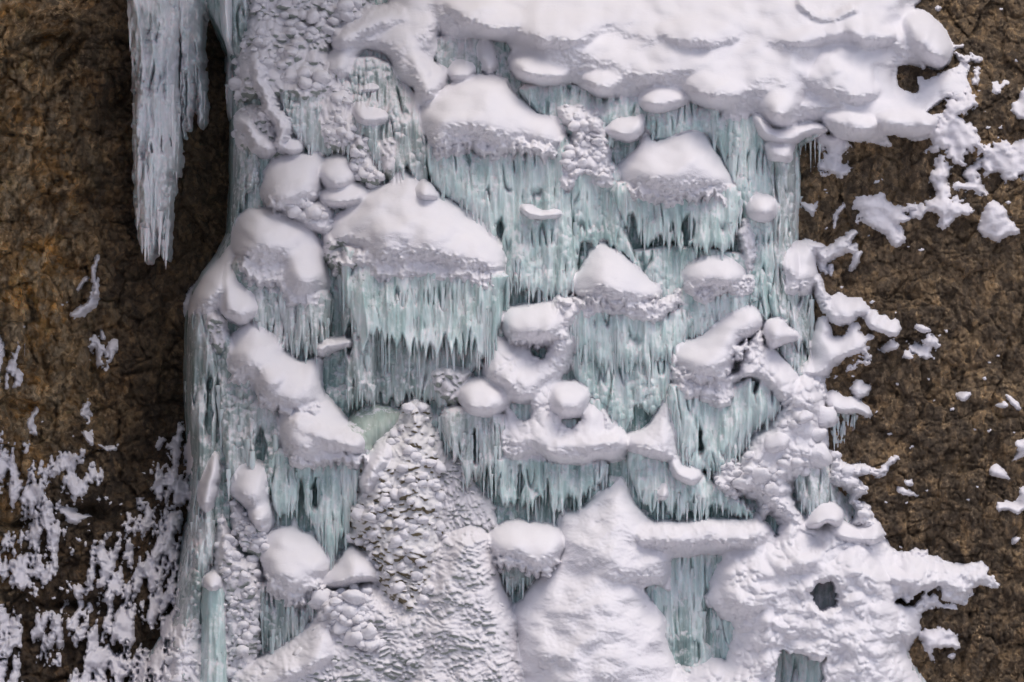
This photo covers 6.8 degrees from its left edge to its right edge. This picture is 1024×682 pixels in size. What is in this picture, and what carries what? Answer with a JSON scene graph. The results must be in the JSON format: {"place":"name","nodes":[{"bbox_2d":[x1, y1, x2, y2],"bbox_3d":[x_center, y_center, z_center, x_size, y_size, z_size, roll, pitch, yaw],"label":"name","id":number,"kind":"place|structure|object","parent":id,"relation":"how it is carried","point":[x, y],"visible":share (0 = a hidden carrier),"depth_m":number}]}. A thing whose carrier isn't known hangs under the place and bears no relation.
{"place":"outdoors","nodes":[
{"label":"outdoors","id":0,"kind":"place"},
{"bbox_2d":[0,0,1023,681],"bbox_3d":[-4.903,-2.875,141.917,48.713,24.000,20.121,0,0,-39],"label":"cliff","id":1,"kind":"structure","parent":0,"point":[66,166],"depth_m":150.08},
{"bbox_2d":[0,530,39,600],"bbox_3d":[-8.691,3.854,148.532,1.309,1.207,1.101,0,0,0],"label":"snow patch","id":2,"kind":"object","parent":1,"relation":"on","point":[20,579],"visible":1,"depth_m":148.38},
{"bbox_2d":[0,604,62,664],"bbox_3d":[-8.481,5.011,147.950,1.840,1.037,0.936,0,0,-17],"label":"snow patch","id":3,"kind":"object","parent":1,"relation":"on","point":[11,630],"visible":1,"depth_m":147.93},
{"bbox_2d":[0,427,68,521],"bbox_3d":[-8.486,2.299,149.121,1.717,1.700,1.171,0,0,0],"label":"snow patch","id":4,"kind":"object","parent":1,"relation":"on","point":[32,492],"visible":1,"depth_m":148.91},
{"bbox_2d":[19,498,74,571],"bbox_3d":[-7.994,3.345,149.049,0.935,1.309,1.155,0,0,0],"label":"snow patch","id":5,"kind":"object","parent":1,"relation":"on","point":[44,518],"visible":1,"depth_m":148.81},
{"bbox_2d":[37,448,103,505],"bbox_3d":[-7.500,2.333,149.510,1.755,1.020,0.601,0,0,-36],"label":"snow patch","id":6,"kind":"object","parent":1,"relation":"on","point":[73,482],"visible":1,"depth_m":149.33},
{"bbox_2d":[84,531,135,603],"bbox_3d":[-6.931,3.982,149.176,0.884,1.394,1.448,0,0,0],"label":"snow patch","id":7,"kind":"object","parent":1,"relation":"on","point":[110,578],"visible":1,"depth_m":148.99},
{"bbox_2d":[96,584,144,646],"bbox_3d":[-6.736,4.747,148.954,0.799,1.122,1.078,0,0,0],"label":"snow patch","id":8,"kind":"object","parent":1,"relation":"on","point":[121,628],"visible":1,"depth_m":148.72},
{"bbox_2d":[67,605,189,681],"bbox_3d":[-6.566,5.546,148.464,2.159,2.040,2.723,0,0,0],"label":"snow patch","id":9,"kind":"object","parent":1,"relation":"on","point":[99,661],"visible":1,"depth_m":148.18},
{"bbox_2d":[127,0,184,265],"bbox_3d":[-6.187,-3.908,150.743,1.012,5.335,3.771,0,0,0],"label":"hanging ice column","id":10,"kind":"structure","parent":1,"relation":"hanging from","point":[156,123],"depth_m":150.33},
{"bbox_2d":[128,490,183,628],"bbox_3d":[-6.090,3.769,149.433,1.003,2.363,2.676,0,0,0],"label":"snow patch","id":11,"kind":"object","parent":1,"relation":"on","point":[165,545],"visible":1,"depth_m":149.59},
{"bbox_2d":[149,421,192,511],"bbox_3d":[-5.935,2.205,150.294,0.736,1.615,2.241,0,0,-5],"label":"snow patch","id":12,"kind":"object","parent":1,"relation":"on","point":[171,480],"visible":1,"depth_m":150.52},
{"bbox_2d":[164,618,200,681],"bbox_3d":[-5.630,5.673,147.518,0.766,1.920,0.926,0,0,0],"label":"snow crust","id":13,"kind":"object","parent":1,"relation":"attached to","point":[174,660],"visible":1,"depth_m":147.44},
{"bbox_2d":[179,0,210,139],"bbox_3d":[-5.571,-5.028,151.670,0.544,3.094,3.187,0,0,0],"label":"hanging ice column","id":14,"kind":"structure","parent":1,"relation":"hanging from","point":[194,81],"depth_m":151.53},
{"bbox_2d":[220,0,233,120],"bbox_3d":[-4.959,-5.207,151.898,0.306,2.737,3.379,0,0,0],"label":"hanging ice column","id":15,"kind":"structure","parent":1,"relation":"attached to","point":[226,15],"depth_m":151.10},
{"bbox_2d":[481,336,559,404],"bbox_3d":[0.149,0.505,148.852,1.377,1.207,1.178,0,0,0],"label":"snow mound","id":16,"kind":"object","parent":1,"relation":"on","point":[519,374],"visible":1,"depth_m":148.66},
{"bbox_2d":[147,0,925,681],"bbox_3d":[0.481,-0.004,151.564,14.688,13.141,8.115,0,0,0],"label":"ice wall","id":17,"kind":"structure","parent":1,"relation":"attached to","point":[683,646],"depth_m":149.11},
{"bbox_2d":[167,522,201,676],"bbox_3d":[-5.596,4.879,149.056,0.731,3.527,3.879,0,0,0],"label":"ice curtain","id":18,"kind":"object","parent":17,"relation":"hanging from","point":[188,598],"visible":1,"depth_m":148.18},
{"bbox_2d":[184,313,217,577],"bbox_3d":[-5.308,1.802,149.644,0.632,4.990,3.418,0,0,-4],"label":"ice curtain","id":19,"kind":"object","parent":17,"relation":"attached to","point":[202,362],"visible":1,"depth_m":148.98},
{"bbox_2d":[196,451,221,513],"bbox_3d":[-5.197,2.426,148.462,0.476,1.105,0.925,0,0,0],"label":"snow mound","id":20,"kind":"object","parent":17,"relation":"on","point":[208,490],"visible":1,"depth_m":148.35},
{"bbox_2d":[183,244,235,316],"bbox_3d":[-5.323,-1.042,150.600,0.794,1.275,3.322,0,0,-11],"label":"snow mound","id":21,"kind":"object","parent":17,"relation":"on","point":[203,298],"visible":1,"depth_m":149.52},
{"bbox_2d":[200,586,227,681],"bbox_3d":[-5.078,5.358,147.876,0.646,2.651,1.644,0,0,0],"label":"column","id":22,"kind":"structure","parent":17,"relation":"hanging from","point":[214,667],"depth_m":147.48},
{"bbox_2d":[212,514,262,681],"bbox_3d":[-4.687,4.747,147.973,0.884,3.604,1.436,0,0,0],"label":"snow crust","id":23,"kind":"object","parent":17,"relation":"attached to","point":[238,571],"visible":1,"depth_m":147.72},
{"bbox_2d":[218,262,257,326],"bbox_3d":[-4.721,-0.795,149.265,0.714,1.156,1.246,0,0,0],"label":"snow mound","id":24,"kind":"object","parent":17,"relation":"on","point":[237,305],"visible":1,"depth_m":149.00},
{"bbox_2d":[231,0,259,225],"bbox_3d":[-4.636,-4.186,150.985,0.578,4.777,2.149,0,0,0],"label":"ice curtain","id":25,"kind":"object","parent":17,"relation":"attached to","point":[246,171],"visible":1,"depth_m":150.40},
{"bbox_2d":[215,332,279,499],"bbox_3d":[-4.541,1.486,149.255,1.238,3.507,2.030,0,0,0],"label":"ice curtain","id":26,"kind":"object","parent":17,"relation":"attached to","point":[245,420],"visible":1,"depth_m":148.71},
{"bbox_2d":[226,320,286,385],"bbox_3d":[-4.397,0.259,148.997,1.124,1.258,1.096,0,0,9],"label":"snow mound","id":27,"kind":"object","parent":26,"relation":"on","point":[252,348],"visible":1,"depth_m":148.81},
{"bbox_2d":[229,499,269,559],"bbox_3d":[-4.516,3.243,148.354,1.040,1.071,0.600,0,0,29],"label":"snow crust","id":28,"kind":"object","parent":17,"relation":"attached to","point":[249,536],"visible":1,"depth_m":148.15},
{"bbox_2d":[227,459,274,532],"bbox_3d":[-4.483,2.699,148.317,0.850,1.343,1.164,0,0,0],"label":"snow mound","id":29,"kind":"object","parent":17,"relation":"on","point":[249,491],"visible":1,"depth_m":148.15},
{"bbox_2d":[233,111,276,158],"bbox_3d":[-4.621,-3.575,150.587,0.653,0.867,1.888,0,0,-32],"label":"snow mound","id":30,"kind":"object","parent":17,"relation":"on","point":[260,145],"visible":1,"depth_m":150.03},
{"bbox_2d":[231,104,279,158],"bbox_3d":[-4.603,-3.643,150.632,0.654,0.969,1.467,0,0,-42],"label":"snow crust","id":31,"kind":"object","parent":17,"relation":"on","point":[258,115],"visible":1,"depth_m":150.31},
{"bbox_2d":[231,257,290,351],"bbox_3d":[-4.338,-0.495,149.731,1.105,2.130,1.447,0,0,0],"label":"ice curtain","id":32,"kind":"object","parent":17,"relation":"attached to","point":[268,316],"visible":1,"depth_m":149.28},
{"bbox_2d":[247,55,293,153],"bbox_3d":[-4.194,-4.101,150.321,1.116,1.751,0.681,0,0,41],"label":"snow mound","id":33,"kind":"object","parent":17,"relation":"attached to","point":[277,117],"visible":1,"depth_m":150.14},
{"bbox_2d":[231,206,330,307],"bbox_3d":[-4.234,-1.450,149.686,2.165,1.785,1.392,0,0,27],"label":"snow mound","id":34,"kind":"object","parent":17,"relation":"on","point":[282,250],"visible":1,"depth_m":149.19},
{"bbox_2d":[250,352,324,414],"bbox_3d":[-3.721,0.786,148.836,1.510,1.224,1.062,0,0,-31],"label":"snow mound","id":35,"kind":"object","parent":17,"relation":"on","point":[283,382],"visible":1,"depth_m":148.51},
{"bbox_2d":[260,581,316,654],"bbox_3d":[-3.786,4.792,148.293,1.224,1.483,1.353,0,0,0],"label":"ice curtain","id":36,"kind":"object","parent":17,"relation":"attached to","point":[280,625],"visible":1,"depth_m":147.75},
{"bbox_2d":[260,517,336,608],"bbox_3d":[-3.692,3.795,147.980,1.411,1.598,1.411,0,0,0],"label":"snow mound","id":37,"kind":"object","parent":36,"relation":"on","point":[295,563],"visible":1,"depth_m":147.66},
{"bbox_2d":[259,137,324,210],"bbox_3d":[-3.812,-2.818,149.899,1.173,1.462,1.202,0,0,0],"label":"snow mound","id":38,"kind":"object","parent":17,"relation":"on","point":[290,175],"visible":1,"depth_m":149.76},
{"bbox_2d":[228,0,373,104],"bbox_3d":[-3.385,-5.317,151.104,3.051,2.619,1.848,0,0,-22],"label":"snow crust","id":39,"kind":"object","parent":17,"relation":"on","point":[288,42],"visible":1,"depth_m":150.77},
{"bbox_2d":[277,289,333,363],"bbox_3d":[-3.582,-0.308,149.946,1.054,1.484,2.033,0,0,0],"label":"ice curtain","id":40,"kind":"object","parent":17,"relation":"hanging from","point":[307,329],"visible":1,"depth_m":149.10},
{"bbox_2d":[281,198,333,233],"bbox_3d":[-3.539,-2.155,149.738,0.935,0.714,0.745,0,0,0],"label":"snow crust","id":41,"kind":"object","parent":17,"relation":"on","point":[316,216],"visible":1,"depth_m":149.50},
{"bbox_2d":[268,447,371,569],"bbox_3d":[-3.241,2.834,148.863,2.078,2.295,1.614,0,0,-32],"label":"ice curtain","id":42,"kind":"object","parent":17,"relation":"hanging from","point":[328,515],"visible":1,"depth_m":148.28},
{"bbox_2d":[277,392,368,470],"bbox_3d":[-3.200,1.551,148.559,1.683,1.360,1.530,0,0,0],"label":"snow mound","id":43,"kind":"object","parent":17,"relation":"on","point":[315,433],"visible":1,"depth_m":148.13},
{"bbox_2d":[318,153,366,209],"bbox_3d":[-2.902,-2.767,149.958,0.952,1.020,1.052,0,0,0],"label":"snow mound","id":44,"kind":"object","parent":17,"relation":"on","point":[342,188],"visible":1,"depth_m":149.75},
{"bbox_2d":[307,584,386,651],"bbox_3d":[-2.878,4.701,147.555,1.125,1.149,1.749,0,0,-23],"label":"snow crust","id":45,"kind":"object","parent":17,"relation":"attached to","point":[343,610],"visible":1,"depth_m":147.12},
{"bbox_2d":[321,543,380,589],"bbox_3d":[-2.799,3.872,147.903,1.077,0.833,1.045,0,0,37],"label":"snow mound","id":46,"kind":"object","parent":17,"relation":"on","point":[354,564],"visible":1,"depth_m":147.72},
{"bbox_2d":[280,56,428,183],"bbox_3d":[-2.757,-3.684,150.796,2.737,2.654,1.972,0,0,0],"label":"ice curtain","id":47,"kind":"object","parent":17,"relation":"attached to","point":[392,96],"visible":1,"depth_m":150.22},
{"bbox_2d":[319,88,356,153],"bbox_3d":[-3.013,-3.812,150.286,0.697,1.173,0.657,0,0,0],"label":"snow crust","id":48,"kind":"object","parent":47,"relation":"on","point":[338,129],"visible":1,"depth_m":150.16},
{"bbox_2d":[341,304,378,411],"bbox_3d":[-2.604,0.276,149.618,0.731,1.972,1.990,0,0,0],"label":"ice curtain","id":49,"kind":"object","parent":17,"relation":"attached to","point":[360,378],"visible":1,"depth_m":148.83},
{"bbox_2d":[348,134,385,188],"bbox_3d":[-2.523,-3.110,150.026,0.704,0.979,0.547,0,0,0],"label":"snow crust","id":50,"kind":"object","parent":17,"relation":"attached to","point":[368,174],"visible":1,"depth_m":149.94},
{"bbox_2d":[228,532,512,681],"bbox_3d":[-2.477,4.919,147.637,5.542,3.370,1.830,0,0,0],"label":"snow crust","id":51,"kind":"object","parent":17,"relation":"attached to","point":[396,657],"visible":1,"depth_m":147.12},
{"bbox_2d":[248,611,334,681],"bbox_3d":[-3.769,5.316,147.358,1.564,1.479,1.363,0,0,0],"label":"snow mound","id":52,"kind":"object","parent":51,"relation":"on","point":[316,653],"visible":1,"depth_m":147.03},
{"bbox_2d":[410,525,521,681],"bbox_3d":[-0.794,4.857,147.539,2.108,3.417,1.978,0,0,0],"label":"snow crust","id":53,"kind":"object","parent":51,"relation":"on","point":[469,633],"visible":1,"depth_m":147.12},
{"bbox_2d":[348,404,399,452],"bbox_3d":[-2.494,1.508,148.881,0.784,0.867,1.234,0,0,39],"label":"ice mound","id":54,"kind":"object","parent":17,"relation":"attached to","point":[370,425],"visible":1,"depth_m":148.80},
{"bbox_2d":[328,0,448,108],"bbox_3d":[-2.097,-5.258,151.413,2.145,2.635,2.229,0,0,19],"label":"snow mound","id":55,"kind":"object","parent":17,"relation":"on","point":[402,36],"visible":1,"depth_m":150.96},
{"bbox_2d":[346,397,446,609],"bbox_3d":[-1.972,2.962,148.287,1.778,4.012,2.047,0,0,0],"label":"snow crust","id":56,"kind":"object","parent":17,"relation":"on","point":[397,527],"visible":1,"depth_m":147.89},
{"bbox_2d":[358,439,391,493],"bbox_3d":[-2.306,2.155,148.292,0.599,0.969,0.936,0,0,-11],"label":"snow mound","id":57,"kind":"object","parent":56,"relation":"on","point":[379,457],"visible":1,"depth_m":148.10},
{"bbox_2d":[321,169,506,289],"bbox_3d":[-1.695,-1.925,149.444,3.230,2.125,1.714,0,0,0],"label":"snow mound","id":58,"kind":"object","parent":17,"relation":"on","point":[395,226],"visible":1,"depth_m":148.98},
{"bbox_2d":[337,246,509,381],"bbox_3d":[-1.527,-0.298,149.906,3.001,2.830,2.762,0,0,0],"label":"ice curtain","id":59,"kind":"object","parent":17,"relation":"hanging from","point":[425,312],"visible":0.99,"depth_m":148.79},
{"bbox_2d":[351,328,503,408],"bbox_3d":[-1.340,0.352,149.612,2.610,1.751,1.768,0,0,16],"label":"ice curtain","id":60,"kind":"object","parent":17,"relation":"attached to","point":[397,381],"visible":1,"depth_m":149.01},
{"bbox_2d":[431,365,473,406],"bbox_3d":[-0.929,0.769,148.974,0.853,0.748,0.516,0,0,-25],"label":"snow crust","id":61,"kind":"object","parent":17,"relation":"attached to","point":[449,383],"visible":1,"depth_m":148.83},
{"bbox_2d":[435,35,496,73],"bbox_3d":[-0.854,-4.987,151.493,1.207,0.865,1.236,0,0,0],"label":"ice curtain","id":62,"kind":"object","parent":17,"relation":"attached to","point":[449,51],"visible":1,"depth_m":151.15},
{"bbox_2d":[435,428,497,534],"bbox_3d":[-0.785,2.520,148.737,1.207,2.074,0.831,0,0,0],"label":"snow crust","id":63,"kind":"object","parent":17,"relation":"attached to","point":[474,506],"visible":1,"depth_m":148.49},
{"bbox_2d":[438,405,504,498],"bbox_3d":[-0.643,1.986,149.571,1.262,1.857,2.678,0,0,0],"label":"ice curtain","id":64,"kind":"object","parent":17,"relation":"attached to","point":[459,427],"visible":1,"depth_m":148.48},
{"bbox_2d":[447,38,498,80],"bbox_3d":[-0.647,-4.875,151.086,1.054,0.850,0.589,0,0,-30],"label":"snow mound","id":65,"kind":"object","parent":17,"relation":"on","point":[486,57],"visible":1,"depth_m":151.00},
{"bbox_2d":[459,375,509,417],"bbox_3d":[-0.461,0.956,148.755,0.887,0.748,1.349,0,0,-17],"label":"snow mound","id":66,"kind":"object","parent":17,"relation":"on","point":[481,396],"visible":1,"depth_m":148.44},
{"bbox_2d":[419,73,566,164],"bbox_3d":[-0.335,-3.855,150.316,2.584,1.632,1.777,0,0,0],"label":"snow mound","id":67,"kind":"object","parent":17,"relation":"attached to","point":[493,116],"visible":1,"depth_m":149.78},
{"bbox_2d":[425,136,577,306],"bbox_3d":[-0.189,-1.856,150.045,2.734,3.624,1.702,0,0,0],"label":"ice curtain","id":68,"kind":"object","parent":17,"relation":"hanging from","point":[492,195],"visible":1,"depth_m":149.69},
{"bbox_2d":[488,518,565,580],"bbox_3d":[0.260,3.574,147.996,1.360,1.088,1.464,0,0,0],"label":"snow mound","id":69,"kind":"object","parent":17,"relation":"on","point":[536,549],"visible":1,"depth_m":147.66},
{"bbox_2d":[500,297,557,350],"bbox_3d":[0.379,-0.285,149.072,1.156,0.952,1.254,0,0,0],"label":"snow mound","id":70,"kind":"object","parent":17,"relation":"on","point":[534,325],"visible":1,"depth_m":148.77},
{"bbox_2d":[486,457,608,526],"bbox_3d":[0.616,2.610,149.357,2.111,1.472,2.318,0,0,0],"label":"ice curtain","id":71,"kind":"object","parent":17,"relation":"hanging from","point":[574,483],"visible":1,"depth_m":148.42},
{"bbox_2d":[504,404,626,465],"bbox_3d":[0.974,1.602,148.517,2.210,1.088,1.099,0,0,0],"label":"snow mound","id":72,"kind":"object","parent":71,"relation":"on","point":[589,440],"visible":1,"depth_m":148.30},
{"bbox_2d":[547,294,578,356],"bbox_3d":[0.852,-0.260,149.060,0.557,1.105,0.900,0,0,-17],"label":"snow crust","id":73,"kind":"object","parent":17,"relation":"attached to","point":[565,311],"visible":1,"depth_m":148.89},
{"bbox_2d":[503,335,626,462],"bbox_3d":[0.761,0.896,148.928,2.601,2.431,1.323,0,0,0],"label":"snow mound","id":74,"kind":"object","parent":17,"relation":"on","point":[539,405],"visible":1,"depth_m":148.62},
{"bbox_2d":[548,379,590,419],"bbox_3d":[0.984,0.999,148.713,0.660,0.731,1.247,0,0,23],"label":"snow mound","id":75,"kind":"object","parent":17,"relation":"on","point":[568,399],"visible":1,"depth_m":148.47},
{"bbox_2d":[519,84,642,148],"bbox_3d":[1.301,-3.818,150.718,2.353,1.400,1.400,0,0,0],"label":"ice curtain","id":76,"kind":"object","parent":17,"relation":"attached to","point":[546,100],"visible":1,"depth_m":150.49},
{"bbox_2d":[556,104,614,191],"bbox_3d":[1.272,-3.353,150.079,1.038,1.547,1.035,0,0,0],"label":"snow crust","id":77,"kind":"object","parent":17,"relation":"attached to","point":[588,150],"visible":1,"depth_m":149.81},
{"bbox_2d":[571,161,639,266],"bbox_3d":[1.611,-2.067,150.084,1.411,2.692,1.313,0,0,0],"label":"ice curtain","id":78,"kind":"object","parent":17,"relation":"attached to","point":[596,217],"visible":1,"depth_m":149.75},
{"bbox_2d":[572,354,670,430],"bbox_3d":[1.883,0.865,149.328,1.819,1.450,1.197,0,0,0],"label":"ice curtain","id":79,"kind":"object","parent":17,"relation":"attached to","point":[617,396],"visible":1,"depth_m":148.93},
{"bbox_2d":[604,114,645,142],"bbox_3d":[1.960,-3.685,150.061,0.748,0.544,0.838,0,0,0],"label":"snow mound","id":80,"kind":"object","parent":17,"relation":"on","point":[628,129],"visible":1,"depth_m":149.90},
{"bbox_2d":[570,308,693,389],"bbox_3d":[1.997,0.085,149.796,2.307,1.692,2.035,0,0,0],"label":"ice curtain","id":81,"kind":"object","parent":17,"relation":"hanging from","point":[606,340],"visible":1,"depth_m":148.97},
{"bbox_2d":[511,476,765,681],"bbox_3d":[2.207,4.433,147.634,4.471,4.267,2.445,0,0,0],"label":"snow mound","id":82,"kind":"object","parent":17,"relation":"attached to","point":[588,611],"visible":1,"depth_m":147.55},
{"bbox_2d":[617,113,733,208],"bbox_3d":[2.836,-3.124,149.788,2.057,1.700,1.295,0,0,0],"label":"snow mound","id":83,"kind":"object","parent":17,"relation":"attached to","point":[678,168],"visible":1,"depth_m":149.52},
{"bbox_2d":[610,181,743,260],"bbox_3d":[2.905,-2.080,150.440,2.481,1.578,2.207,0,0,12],"label":"ice curtain","id":84,"kind":"object","parent":17,"relation":"hanging from","point":[715,223],"visible":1,"depth_m":149.54},
{"bbox_2d":[645,554,733,672],"bbox_3d":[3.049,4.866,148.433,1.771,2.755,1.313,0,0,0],"label":"ice curtain","id":85,"kind":"object","parent":17,"relation":"hanging from","point":[689,582],"visible":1,"depth_m":148.20},
{"bbox_2d":[626,451,754,522],"bbox_3d":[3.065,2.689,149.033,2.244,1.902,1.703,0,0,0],"label":"ice curtain","id":86,"kind":"object","parent":17,"relation":"attached to","point":[649,477],"visible":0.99,"depth_m":148.37},
{"bbox_2d":[626,392,681,462],"bbox_3d":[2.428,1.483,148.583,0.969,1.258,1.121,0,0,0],"label":"snow mound","id":87,"kind":"object","parent":86,"relation":"on","point":[655,437],"visible":1,"depth_m":148.40},
{"bbox_2d":[633,244,770,336],"bbox_3d":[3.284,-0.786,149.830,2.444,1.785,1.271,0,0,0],"label":"ice curtain","id":88,"kind":"object","parent":17,"relation":"attached to","point":[657,264],"visible":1,"depth_m":149.51},
{"bbox_2d":[679,290,749,339],"bbox_3d":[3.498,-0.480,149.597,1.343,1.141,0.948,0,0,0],"label":"ice curtain","id":89,"kind":"object","parent":17,"relation":"attached to","point":[708,316],"visible":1,"depth_m":149.23},
{"bbox_2d":[670,328,763,407],"bbox_3d":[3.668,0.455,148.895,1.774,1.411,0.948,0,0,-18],"label":"snow crust","id":90,"kind":"object","parent":17,"relation":"attached to","point":[715,392],"visible":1,"depth_m":148.66},
{"bbox_2d":[643,103,802,323],"bbox_3d":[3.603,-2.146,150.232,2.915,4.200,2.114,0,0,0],"label":"ice curtain","id":91,"kind":"object","parent":17,"relation":"attached to","point":[739,145],"visible":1,"depth_m":150.04},
{"bbox_2d":[638,83,690,113],"bbox_3d":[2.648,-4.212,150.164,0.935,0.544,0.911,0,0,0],"label":"snow mound","id":92,"kind":"object","parent":91,"relation":"on","point":[656,98],"visible":1,"depth_m":150.08},
{"bbox_2d":[667,378,781,484],"bbox_3d":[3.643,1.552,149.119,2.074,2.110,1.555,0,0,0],"label":"ice curtain","id":93,"kind":"object","parent":17,"relation":"attached to","point":[727,432],"visible":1,"depth_m":148.57},
{"bbox_2d":[669,303,764,378],"bbox_3d":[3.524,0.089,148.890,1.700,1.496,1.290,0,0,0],"label":"snow mound","id":94,"kind":"object","parent":93,"relation":"on","point":[717,349],"visible":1,"depth_m":148.75},
{"bbox_2d":[750,342,798,403],"bbox_3d":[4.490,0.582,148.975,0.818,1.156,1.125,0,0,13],"label":"snow mound","id":95,"kind":"object","parent":17,"relation":"on","point":[775,374],"visible":1,"depth_m":148.70},
{"bbox_2d":[761,316,798,348],"bbox_3d":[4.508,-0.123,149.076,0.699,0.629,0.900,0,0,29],"label":"snow mound","id":96,"kind":"object","parent":17,"relation":"on","point":[777,332],"visible":1,"depth_m":148.92},
{"bbox_2d":[767,145,797,324],"bbox_3d":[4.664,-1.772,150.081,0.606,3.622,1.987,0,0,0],"label":"ice curtain","id":97,"kind":"object","parent":17,"relation":"hanging from","point":[783,180],"visible":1,"depth_m":149.78},
{"bbox_2d":[751,113,828,144],"bbox_3d":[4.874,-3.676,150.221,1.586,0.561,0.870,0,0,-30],"label":"snow mound","id":98,"kind":"object","parent":17,"relation":"attached to","point":[796,133],"visible":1,"depth_m":149.98},
{"bbox_2d":[775,650,823,681],"bbox_3d":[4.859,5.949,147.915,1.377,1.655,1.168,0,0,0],"label":"ice curtain","id":99,"kind":"object","parent":17,"relation":"hanging from","point":[807,670],"visible":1,"depth_m":147.74},
{"bbox_2d":[794,465,830,515],"bbox_3d":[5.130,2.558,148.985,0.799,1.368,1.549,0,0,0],"label":"ice curtain","id":100,"kind":"object","parent":17,"relation":"hanging from","point":[812,490],"visible":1,"depth_m":148.41},
{"bbox_2d":[568,288,684,323],"bbox_3d":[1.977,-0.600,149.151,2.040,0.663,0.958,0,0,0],"label":"snow crust","id":101,"kind":"object","parent":1,"relation":"attached to","point":[653,310],"visible":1,"depth_m":148.98},
{"bbox_2d":[570,239,662,315],"bbox_3d":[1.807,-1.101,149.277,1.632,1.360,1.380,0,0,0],"label":"snow mound","id":102,"kind":"object","parent":101,"relation":"on","point":[605,273],"visible":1,"depth_m":149.01},
{"bbox_2d":[435,0,971,147],"bbox_3d":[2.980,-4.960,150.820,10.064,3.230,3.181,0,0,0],"label":"snow field","id":103,"kind":"structure","parent":1,"relation":"on","point":[833,65],"depth_m":150.44},
{"bbox_2d":[682,254,745,287],"bbox_3d":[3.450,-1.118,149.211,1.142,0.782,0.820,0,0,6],"label":"snow mound","id":104,"kind":"object","parent":1,"relation":"on","point":[713,271],"visible":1,"depth_m":149.08},
{"bbox_2d":[682,274,754,304],"bbox_3d":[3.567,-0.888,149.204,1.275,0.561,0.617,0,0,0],"label":"snow crust","id":105,"kind":"object","parent":104,"relation":"on","point":[742,287],"visible":1,"depth_m":149.15},
{"bbox_2d":[732,375,838,524],"bbox_3d":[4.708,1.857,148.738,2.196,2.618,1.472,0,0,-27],"label":"snow crust","id":106,"kind":"object","parent":1,"relation":"attached to","point":[784,451],"visible":1,"depth_m":148.34},
{"bbox_2d":[781,238,817,296],"bbox_3d":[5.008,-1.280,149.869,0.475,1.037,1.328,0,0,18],"label":"snow mound","id":107,"kind":"object","parent":1,"relation":"on","point":[799,268],"visible":1,"depth_m":149.56},
{"bbox_2d":[787,293,814,354],"bbox_3d":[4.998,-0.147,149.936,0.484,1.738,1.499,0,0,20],"label":"ice curtain","id":108,"kind":"object","parent":1,"relation":"attached to","point":[802,317],"visible":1,"depth_m":149.63},
{"bbox_2d":[807,229,857,262],"bbox_3d":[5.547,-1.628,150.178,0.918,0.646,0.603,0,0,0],"label":"snow patch","id":109,"kind":"object","parent":1,"relation":"on","point":[840,246],"visible":1,"depth_m":150.03},
{"bbox_2d":[814,132,851,178],"bbox_3d":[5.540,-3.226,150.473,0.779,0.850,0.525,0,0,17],"label":"snow patch","id":110,"kind":"object","parent":1,"relation":"on","point":[837,147],"visible":1,"depth_m":150.44},
{"bbox_2d":[670,512,999,681],"bbox_3d":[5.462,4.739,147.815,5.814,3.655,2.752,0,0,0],"label":"snow field","id":111,"kind":"structure","parent":1,"relation":"on","point":[864,628],"depth_m":147.40},
{"bbox_2d":[804,501,843,529],"bbox_3d":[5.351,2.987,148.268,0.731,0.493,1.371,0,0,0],"label":"snow mound","id":112,"kind":"object","parent":111,"relation":"on","point":[822,515],"visible":1,"depth_m":147.93},
{"bbox_2d":[827,518,885,545],"bbox_3d":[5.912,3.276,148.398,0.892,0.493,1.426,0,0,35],"label":"snow mound","id":113,"kind":"object","parent":111,"relation":"on","point":[875,534],"visible":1,"depth_m":148.15},
{"bbox_2d":[802,316,874,378],"bbox_3d":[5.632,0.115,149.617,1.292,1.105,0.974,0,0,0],"label":"snow branch","id":114,"kind":"object","parent":1,"relation":"on","point":[829,351],"visible":1,"depth_m":149.46},
{"bbox_2d":[824,292,870,326],"bbox_3d":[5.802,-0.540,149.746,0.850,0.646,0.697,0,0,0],"label":"snow branch","id":115,"kind":"object","parent":1,"relation":"on","point":[841,309],"visible":1,"depth_m":149.59},
{"bbox_2d":[828,449,874,526],"bbox_3d":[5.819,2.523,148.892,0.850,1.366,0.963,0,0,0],"label":"snow crust","id":116,"kind":"object","parent":1,"relation":"attached to","point":[844,475],"visible":1,"depth_m":148.74},
{"bbox_2d":[852,192,918,247],"bbox_3d":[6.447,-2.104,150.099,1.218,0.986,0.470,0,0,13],"label":"snow patch","id":117,"kind":"object","parent":1,"relation":"on","point":[880,213],"visible":1,"depth_m":150.00},
{"bbox_2d":[918,625,960,662],"bbox_3d":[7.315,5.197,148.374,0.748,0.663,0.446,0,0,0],"label":"snow patch","id":118,"kind":"object","parent":1,"relation":"on","point":[938,637],"visible":1,"depth_m":148.34},
{"bbox_2d":[909,154,974,230],"bbox_3d":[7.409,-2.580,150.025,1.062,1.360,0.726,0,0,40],"label":"snow patch","id":119,"kind":"object","parent":1,"relation":"on","point":[944,207],"visible":1,"depth_m":149.88},
{"bbox_2d":[924,85,983,166],"bbox_3d":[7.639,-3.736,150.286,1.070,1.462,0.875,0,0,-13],"label":"snow patch","id":120,"kind":"object","parent":1,"relation":"on","point":[954,134],"visible":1,"depth_m":150.16},
{"bbox_2d":[977,200,1019,242],"bbox_3d":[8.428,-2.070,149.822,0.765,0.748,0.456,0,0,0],"label":"snow patch","id":121,"kind":"object","parent":1,"relation":"on","point":[996,223],"visible":1,"depth_m":149.67},
{"bbox_2d":[976,139,1023,183],"bbox_3d":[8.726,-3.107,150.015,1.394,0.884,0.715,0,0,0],"label":"snow patch","id":122,"kind":"object","parent":1,"relation":"on","point":[1005,158],"visible":1,"depth_m":149.97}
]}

